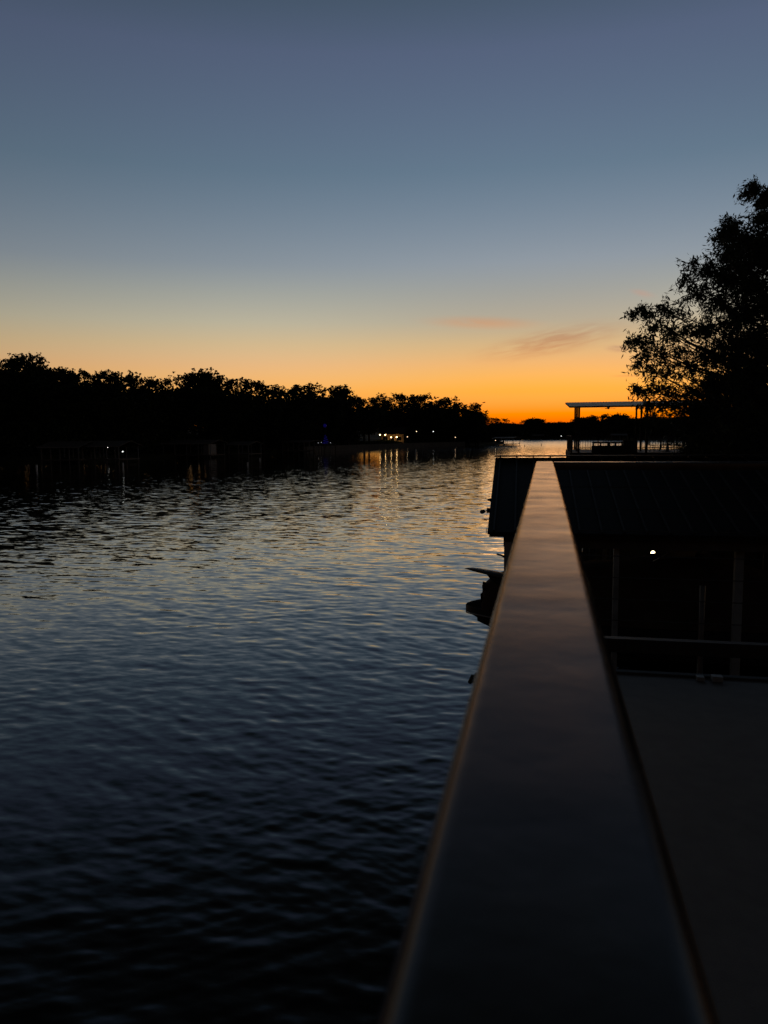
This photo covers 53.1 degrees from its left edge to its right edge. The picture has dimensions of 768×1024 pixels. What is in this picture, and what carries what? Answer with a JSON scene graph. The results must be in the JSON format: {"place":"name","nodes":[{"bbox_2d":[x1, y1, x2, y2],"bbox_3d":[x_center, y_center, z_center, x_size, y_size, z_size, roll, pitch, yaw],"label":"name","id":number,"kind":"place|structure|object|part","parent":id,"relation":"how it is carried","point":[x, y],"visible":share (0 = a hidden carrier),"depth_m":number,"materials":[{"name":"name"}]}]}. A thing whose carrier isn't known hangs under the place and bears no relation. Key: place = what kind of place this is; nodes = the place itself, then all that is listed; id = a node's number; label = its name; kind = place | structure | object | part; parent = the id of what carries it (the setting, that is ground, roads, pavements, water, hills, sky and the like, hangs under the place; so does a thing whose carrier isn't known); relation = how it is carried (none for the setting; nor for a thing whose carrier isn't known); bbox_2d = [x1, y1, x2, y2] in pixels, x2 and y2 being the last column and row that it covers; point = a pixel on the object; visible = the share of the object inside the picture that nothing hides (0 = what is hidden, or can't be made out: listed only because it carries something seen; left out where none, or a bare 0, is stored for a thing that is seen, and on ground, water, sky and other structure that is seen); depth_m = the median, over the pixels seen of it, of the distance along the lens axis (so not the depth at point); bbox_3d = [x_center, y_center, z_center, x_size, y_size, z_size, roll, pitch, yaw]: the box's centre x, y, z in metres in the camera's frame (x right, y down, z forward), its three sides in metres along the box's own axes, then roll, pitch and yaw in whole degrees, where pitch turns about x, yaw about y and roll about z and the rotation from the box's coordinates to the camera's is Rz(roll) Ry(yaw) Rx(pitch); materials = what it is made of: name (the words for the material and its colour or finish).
{"place":"outdoors","nodes":[
{"label":"outdoors","id":0,"kind":"place"},
{"bbox_2d":[0,431,747,554],"bbox_3d":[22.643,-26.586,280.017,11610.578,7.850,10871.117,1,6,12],"label":"terrain","id":1,"kind":"structure","parent":0,"point":[33,458],"depth_m":149.61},
{"bbox_2d":[0,365,30,424],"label":"tree","id":2,"kind":"object","parent":1,"relation":"on","point":[14,405],"visible":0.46,"depth_m":133.68,"materials":[{"name":"black plant"}]},
{"bbox_2d":[0,366,33,429],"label":"tree","id":3,"kind":"object","parent":1,"relation":"on","point":[7,373],"visible":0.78,"depth_m":133.04,"materials":[{"name":"black plant"}]},
{"bbox_2d":[0,354,42,420],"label":"tree","id":4,"kind":"object","parent":1,"relation":"on","point":[27,361],"visible":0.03,"depth_m":135.53,"materials":[{"name":"black plant"}]},
{"bbox_2d":[0,356,50,376],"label":"tree","id":5,"kind":"object","parent":1,"relation":"on","point":[1,363],"visible":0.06,"depth_m":140.06,"materials":[{"name":"black plant"}]},
{"bbox_2d":[5,351,54,446],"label":"tree","id":6,"kind":"object","parent":1,"relation":"on","point":[18,362],"visible":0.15,"depth_m":138.17,"materials":[{"name":"black plant"}]},
{"bbox_2d":[0,363,64,445],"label":"tree","id":7,"kind":"object","parent":1,"relation":"on","point":[37,371],"visible":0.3,"depth_m":135.02,"materials":[{"name":"black plant"}]},
{"bbox_2d":[46,365,86,380],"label":"tree","id":8,"kind":"object","parent":1,"relation":"on","point":[65,368],"visible":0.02,"depth_m":146.39,"materials":[{"name":"black plant"}]},
{"bbox_2d":[46,369,93,424],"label":"tree","id":9,"kind":"object","parent":1,"relation":"on","point":[70,377],"visible":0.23,"depth_m":137.93,"materials":[{"name":"black plant"}]},
{"bbox_2d":[79,369,124,452],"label":"tree","id":10,"kind":"object","parent":1,"relation":"on","point":[98,377],"visible":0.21,"depth_m":142.00,"materials":[{"name":"black plant"}]},
{"bbox_2d":[78,379,150,454],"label":"tree","id":11,"kind":"object","parent":1,"relation":"on","point":[126,403],"visible":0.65,"depth_m":139.96,"materials":[{"name":"green plant"}]},
{"bbox_2d":[102,370,153,448],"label":"tree","id":12,"kind":"object","parent":1,"relation":"on","point":[131,390],"visible":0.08,"depth_m":147.67,"materials":[{"name":"black plant"}]},
{"bbox_2d":[112,389,174,452],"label":"tree","id":13,"kind":"object","parent":1,"relation":"on","point":[150,411],"visible":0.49,"depth_m":145.84,"materials":[{"name":"black plant"}]},
{"bbox_2d":[121,373,172,429],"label":"tree","id":14,"kind":"object","parent":1,"relation":"on","point":[151,382],"visible":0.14,"depth_m":151.39,"materials":[{"name":"black plant"}]},
{"bbox_2d":[142,378,174,397],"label":"tree","id":15,"kind":"object","parent":1,"relation":"on","point":[162,388],"visible":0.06,"depth_m":164.19,"materials":[{"name":"black plant"}]},
{"bbox_2d":[143,390,185,429],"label":"tree","id":16,"kind":"object","parent":1,"relation":"on","point":[167,422],"visible":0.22,"depth_m":154.76,"materials":[{"name":"black plant"}]},
{"bbox_2d":[162,371,201,401],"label":"tree","id":17,"kind":"object","parent":1,"relation":"on","point":[194,381],"visible":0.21,"depth_m":162.75,"materials":[{"name":"black plant"}]},
{"bbox_2d":[158,386,207,432],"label":"tree","id":18,"kind":"object","parent":1,"relation":"on","point":[183,406],"visible":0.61,"depth_m":157.15,"materials":[{"name":"black plant"}]},
{"bbox_2d":[176,386,218,436],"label":"tree","id":19,"kind":"object","parent":1,"relation":"on","point":[200,425],"visible":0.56,"depth_m":158.54,"materials":[{"name":"black plant"}]},
{"bbox_2d":[181,367,224,432],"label":"tree","id":20,"kind":"object","parent":1,"relation":"on","point":[205,376],"visible":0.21,"depth_m":164.05,"materials":[{"name":"black plant"}]},
{"bbox_2d":[187,391,251,450],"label":"tree","id":21,"kind":"object","parent":1,"relation":"on","point":[222,419],"visible":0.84,"depth_m":161.05,"materials":[{"name":"green plant"}]},
{"bbox_2d":[201,375,244,426],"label":"tree","id":22,"kind":"object","parent":1,"relation":"on","point":[218,381],"visible":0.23,"depth_m":166.01,"materials":[{"name":"black plant"}]},
{"bbox_2d":[212,377,260,414],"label":"tree","id":23,"kind":"object","parent":1,"relation":"on","point":[245,390],"visible":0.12,"depth_m":173.13,"materials":[{"name":"black plant"}]},
{"bbox_2d":[244,380,292,448],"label":"tree","id":24,"kind":"object","parent":1,"relation":"on","point":[265,393],"visible":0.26,"depth_m":176.85,"materials":[{"name":"black plant"}]},
{"bbox_2d":[263,387,317,447],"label":"tree","id":25,"kind":"object","parent":1,"relation":"on","point":[291,392],"visible":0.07,"depth_m":186.03,"materials":[{"name":"black plant"}]},
{"bbox_2d":[289,392,324,452],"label":"tree","id":26,"kind":"object","parent":1,"relation":"on","point":[308,416],"visible":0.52,"depth_m":185.12,"materials":[{"name":"black plant"}]},
{"bbox_2d":[286,383,328,445],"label":"tree","id":27,"kind":"object","parent":1,"relation":"on","point":[298,387],"visible":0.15,"depth_m":191.38,"materials":[{"name":"black plant"}]},
{"bbox_2d":[313,395,349,445],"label":"tree","id":28,"kind":"object","parent":1,"relation":"on","point":[333,422],"visible":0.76,"depth_m":193.71,"materials":[{"name":"black plant"}]},
{"bbox_2d":[315,384,348,416],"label":"tree","id":29,"kind":"object","parent":1,"relation":"on","point":[333,391],"visible":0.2,"depth_m":202.86,"materials":[{"name":"black plant"}]},
{"bbox_2d":[329,386,363,444],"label":"tree","id":30,"kind":"object","parent":1,"relation":"on","point":[352,400],"visible":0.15,"depth_m":208.47,"materials":[{"name":"black plant"}]},
{"bbox_2d":[336,405,369,444],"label":"tree","id":31,"kind":"object","parent":1,"relation":"on","point":[350,425],"visible":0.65,"depth_m":205.96,"materials":[{"name":"black plant"}]},
{"bbox_2d":[347,396,389,441],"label":"tree","id":32,"kind":"object","parent":1,"relation":"on","point":[375,415],"visible":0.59,"depth_m":221.33,"materials":[{"name":"black plant"}]},
{"bbox_2d":[366,409,387,440],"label":"tree","id":33,"kind":"object","parent":1,"relation":"on","point":[376,429],"visible":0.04,"depth_m":241.24,"materials":[{"name":"black plant"}]},
{"bbox_2d":[365,396,395,427],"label":"tree","id":34,"kind":"object","parent":1,"relation":"on","point":[388,405],"visible":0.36,"depth_m":245.02,"materials":[{"name":"black plant"}]},
{"bbox_2d":[302,442,464,452],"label":"seawall","id":35,"kind":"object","parent":1,"relation":"on","point":[383,446],"visible":0.59,"depth_m":222.35,"materials":[{"name":"concrete"}]},
{"bbox_2d":[379,427,405,442],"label":"house","id":36,"kind":"structure","parent":1,"relation":"on","point":[394,432],"depth_m":238.88,"materials":[{"name":"black"}]},
{"bbox_2d":[377,392,417,426],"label":"tree","id":37,"kind":"object","parent":1,"relation":"on","point":[401,406],"visible":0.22,"depth_m":257.85,"materials":[{"name":"black plant"}]},
{"bbox_2d":[396,393,444,438],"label":"tree","id":38,"kind":"object","parent":1,"relation":"on","point":[414,416],"visible":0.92,"depth_m":250.15,"materials":[{"name":"black plant"}]},
{"bbox_2d":[416,408,451,441],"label":"tree","id":39,"kind":"object","parent":1,"relation":"on","point":[438,426],"visible":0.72,"depth_m":252.16,"materials":[{"name":"black plant"}]},
{"bbox_2d":[427,399,450,441],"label":"tree","id":40,"kind":"object","parent":1,"relation":"on","point":[438,404],"visible":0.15,"depth_m":258.45,"materials":[{"name":"black plant"}]},
{"bbox_2d":[437,396,459,417],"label":"tree","id":41,"kind":"object","parent":1,"relation":"on","point":[448,400],"visible":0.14,"depth_m":262.32,"materials":[{"name":"black plant"}]},
{"bbox_2d":[404,426,498,442],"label":"undergrowth","id":42,"kind":"object","parent":1,"relation":"on","point":[424,437],"visible":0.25,"depth_m":254.84,"materials":[{"name":"black plant"}]},
{"bbox_2d":[439,417,468,441],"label":"tree","id":43,"kind":"object","parent":1,"relation":"on","point":[454,430],"visible":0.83,"depth_m":259.06,"materials":[{"name":"black plant"}]},
{"bbox_2d":[446,406,472,441],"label":"tree","id":44,"kind":"object","parent":1,"relation":"on","point":[455,411],"visible":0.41,"depth_m":262.21,"materials":[{"name":"black plant"}]},
{"bbox_2d":[450,402,487,445],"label":"tree","id":45,"kind":"object","parent":1,"relation":"on","point":[475,413],"visible":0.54,"depth_m":266.21,"materials":[{"name":"black plant"}]},
{"bbox_2d":[461,417,491,445],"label":"tree","id":46,"kind":"object","parent":1,"relation":"on","point":[481,433],"visible":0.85,"depth_m":267.87,"materials":[{"name":"black plant"}]},
{"bbox_2d":[466,410,490,444],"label":"tree","id":47,"kind":"object","parent":1,"relation":"on","point":[486,413],"visible":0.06,"depth_m":273.34,"materials":[{"name":"black plant"}]},
{"bbox_2d":[487,418,509,441],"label":"tree","id":48,"kind":"object","parent":1,"relation":"on","point":[494,428],"visible":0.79,"depth_m":291.26,"materials":[{"name":"black plant"}]},
{"bbox_2d":[497,422,521,442],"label":"tree","id":49,"kind":"object","parent":1,"relation":"on","point":[511,431],"visible":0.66,"depth_m":316.51,"materials":[{"name":"black plant"}]},
{"bbox_2d":[506,423,522,428],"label":"tree","id":50,"kind":"object","parent":1,"relation":"on","point":[516,425],"visible":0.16,"depth_m":503.53,"materials":[{"name":"black plant"}]},
{"bbox_2d":[518,417,545,437],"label":"tree","id":51,"kind":"object","parent":1,"relation":"on","point":[530,425],"visible":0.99,"depth_m":487.87,"materials":[{"name":"black plant"}]},
{"bbox_2d":[544,422,568,429],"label":"tree","id":52,"kind":"object","parent":1,"relation":"on","point":[557,425],"visible":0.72,"depth_m":482.37,"materials":[{"name":"black plant"}]},
{"bbox_2d":[568,415,600,429],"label":"tree","id":53,"kind":"object","parent":1,"relation":"on","point":[584,422],"visible":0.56,"depth_m":460.23,"materials":[{"name":"black plant"}]},
{"bbox_2d":[600,412,631,433],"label":"tree","id":54,"kind":"object","parent":1,"relation":"on","point":[616,421],"visible":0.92,"depth_m":432.23,"materials":[{"name":"black plant"}]},
{"bbox_2d":[487,455,767,675],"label":"boathouse","id":55,"kind":"object","parent":1,"relation":"on","point":[512,477],"visible":0.56,"depth_m":11.34,"materials":[{"name":"wood"}]},
{"bbox_2d":[480,498,490,513],"bbox_3d":[1.587,-0.094,11.923,0.174,0.205,0.469,1,6,12],"label":"flood lamp","id":56,"kind":"object","parent":55,"relation":"attached to","point":[484,511],"visible":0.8,"depth_m":11.72,"materials":[{"name":"black plastic"}]},
{"bbox_2d":[610,552,763,666],"bbox_3d":[4.530,1.443,12.141,5.220,2.160,2.212,1,6,12],"label":"boat lift","id":57,"kind":"object","parent":55,"relation":"in","point":[627,657],"visible":0.02,"depth_m":11.79,"materials":[{"name":"metal"}]},
{"bbox_2d":[466,550,767,666],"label":"motorboat","id":58,"kind":"object","parent":57,"relation":"on","point":[482,609],"visible":0.66,"depth_m":11.34,"materials":[{"name":"plastic"}]},
{"bbox_2d":[464,568,503,583],"bbox_3d":[2.043,1.042,12.054,1.565,0.305,0.360,1,6,12],"label":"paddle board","id":59,"kind":"object","parent":58,"relation":"on","point":[496,577],"visible":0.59,"depth_m":12.07,"materials":[{"name":"plastic"}]},
{"bbox_2d":[620,417,645,427],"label":"tree","id":60,"kind":"object","parent":1,"relation":"on","point":[632,424],"visible":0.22,"depth_m":430.45,"materials":[{"name":"black plant"}]},
{"bbox_2d":[665,416,692,428],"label":"tree","id":61,"kind":"object","parent":1,"relation":"on","point":[674,420],"visible":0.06,"depth_m":402.04,"materials":[{"name":"black plant"}]},
{"bbox_2d":[615,669,767,1023],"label":"deck","id":62,"kind":"structure","parent":1,"relation":"on","point":[701,740],"depth_m":2.54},
{"bbox_2d":[377,461,767,1023],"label":"deck railing","id":63,"kind":"object","parent":62,"relation":"on","point":[546,891],"visible":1,"depth_m":0.30,"materials":[{"name":"brown wood"}]},
{"bbox_2d":[620,173,767,456],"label":"leafy tree","id":64,"kind":"object","parent":1,"relation":"on","point":[726,410],"visible":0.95,"depth_m":18.50,"materials":[{"name":"green plant"}]},
{"bbox_2d":[0,440,767,1023],"bbox_3d":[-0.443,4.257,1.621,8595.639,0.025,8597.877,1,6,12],"label":"water","id":65,"kind":"structure","parent":0,"point":[234,694],"depth_m":12.08,"materials":[{"name":"blue liquid"}]},
{"bbox_2d":[36,441,100,462],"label":"boat dock","id":66,"kind":"object","parent":65,"relation":"in","point":[64,444],"visible":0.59,"depth_m":125.73,"materials":[{"name":"black wood"}]},
{"bbox_2d":[81,441,141,462],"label":"boat dock","id":67,"kind":"object","parent":65,"relation":"in","point":[106,444],"visible":0.67,"depth_m":126.95,"materials":[{"name":"black wood"}]},
{"bbox_2d":[160,440,226,457],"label":"boat dock","id":68,"kind":"object","parent":65,"relation":"in","point":[209,448],"visible":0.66,"depth_m":149.23,"materials":[{"name":"black wood"}]},
{"bbox_2d":[225,441,262,456],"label":"boat dock","id":69,"kind":"object","parent":65,"relation":"in","point":[241,443],"visible":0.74,"depth_m":155.74,"materials":[{"name":"black wood"}]},
{"bbox_2d":[313,444,335,452],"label":"ornament platform","id":70,"kind":"structure","parent":65,"relation":"in","point":[324,446],"depth_m":177.46,"materials":[{"name":"black wood"}]},
{"bbox_2d":[323,424,327,447],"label":"garden ornament","id":71,"kind":"object","parent":70,"relation":"on","point":[325,425],"visible":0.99,"depth_m":178.45,"materials":[{"name":"blue plastic"}]},
{"bbox_2d":[468,673,475,683],"bbox_3d":[1.553,3.407,13.120,0.251,1.340,0.160,1,6,12],"label":"dock bumper","id":72,"kind":"object","parent":65,"relation":"in","point":[471,679],"visible":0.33,"depth_m":13.03,"materials":[{"name":"black plastic"}]},
{"bbox_2d":[491,437,519,445],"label":"boat dock","id":73,"kind":"object","parent":65,"relation":"in","point":[507,438],"visible":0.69,"depth_m":264.69,"materials":[{"name":"black wood"}]},
{"bbox_2d":[565,401,691,457],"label":"roofed party deck","id":74,"kind":"structure","parent":65,"relation":"in","point":[576,450],"depth_m":51.67,"materials":[{"name":"black wood"}]},
{"bbox_2d":[591,442,622,454],"bbox_3d":[13.925,-3.865,48.017,1.840,1.050,0.730,1,6,12],"label":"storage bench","id":75,"kind":"object","parent":74,"relation":"on","point":[608,449],"visible":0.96,"depth_m":47.65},
{"bbox_2d":[622,440,640,452],"bbox_3d":[15.352,-4.082,47.764,1.030,0.769,0.820,1,6,12],"label":"bar cabinet","id":76,"kind":"object","parent":74,"relation":"on","point":[629,446],"visible":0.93,"depth_m":47.43,"materials":[{"name":"black plastic"}]},
{"bbox_3d":[15.205,-4.021,47.430,0.740,0.640,0.018,1,6,12],"label":"door","id":77,"kind":"part","parent":76,"relation":"part of","materials":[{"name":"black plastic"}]},
{"bbox_2d":[659,436,667,450],"bbox_3d":[18.872,-4.617,51.806,0.664,1.008,0.727,1,6,17],"label":"patio chair","id":78,"kind":"object","parent":74,"relation":"on","point":[662,442],"visible":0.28,"depth_m":52.05,"materials":[{"name":"black plastic"}]},
{"bbox_2d":[660,436,674,451],"bbox_3d":[18.219,-4.356,49.295,0.664,1.008,0.727,-2,6,-18],"label":"patio chair","id":79,"kind":"object","parent":74,"relation":"on","point":[668,442],"visible":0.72,"depth_m":49.10,"materials":[{"name":"black plastic"}]},
{"bbox_2d":[0,0,767,423],"label":"sky","id":80,"kind":"structure","parent":0,"point":[469,201],"materials":[{"name":"blue"}]}
]}

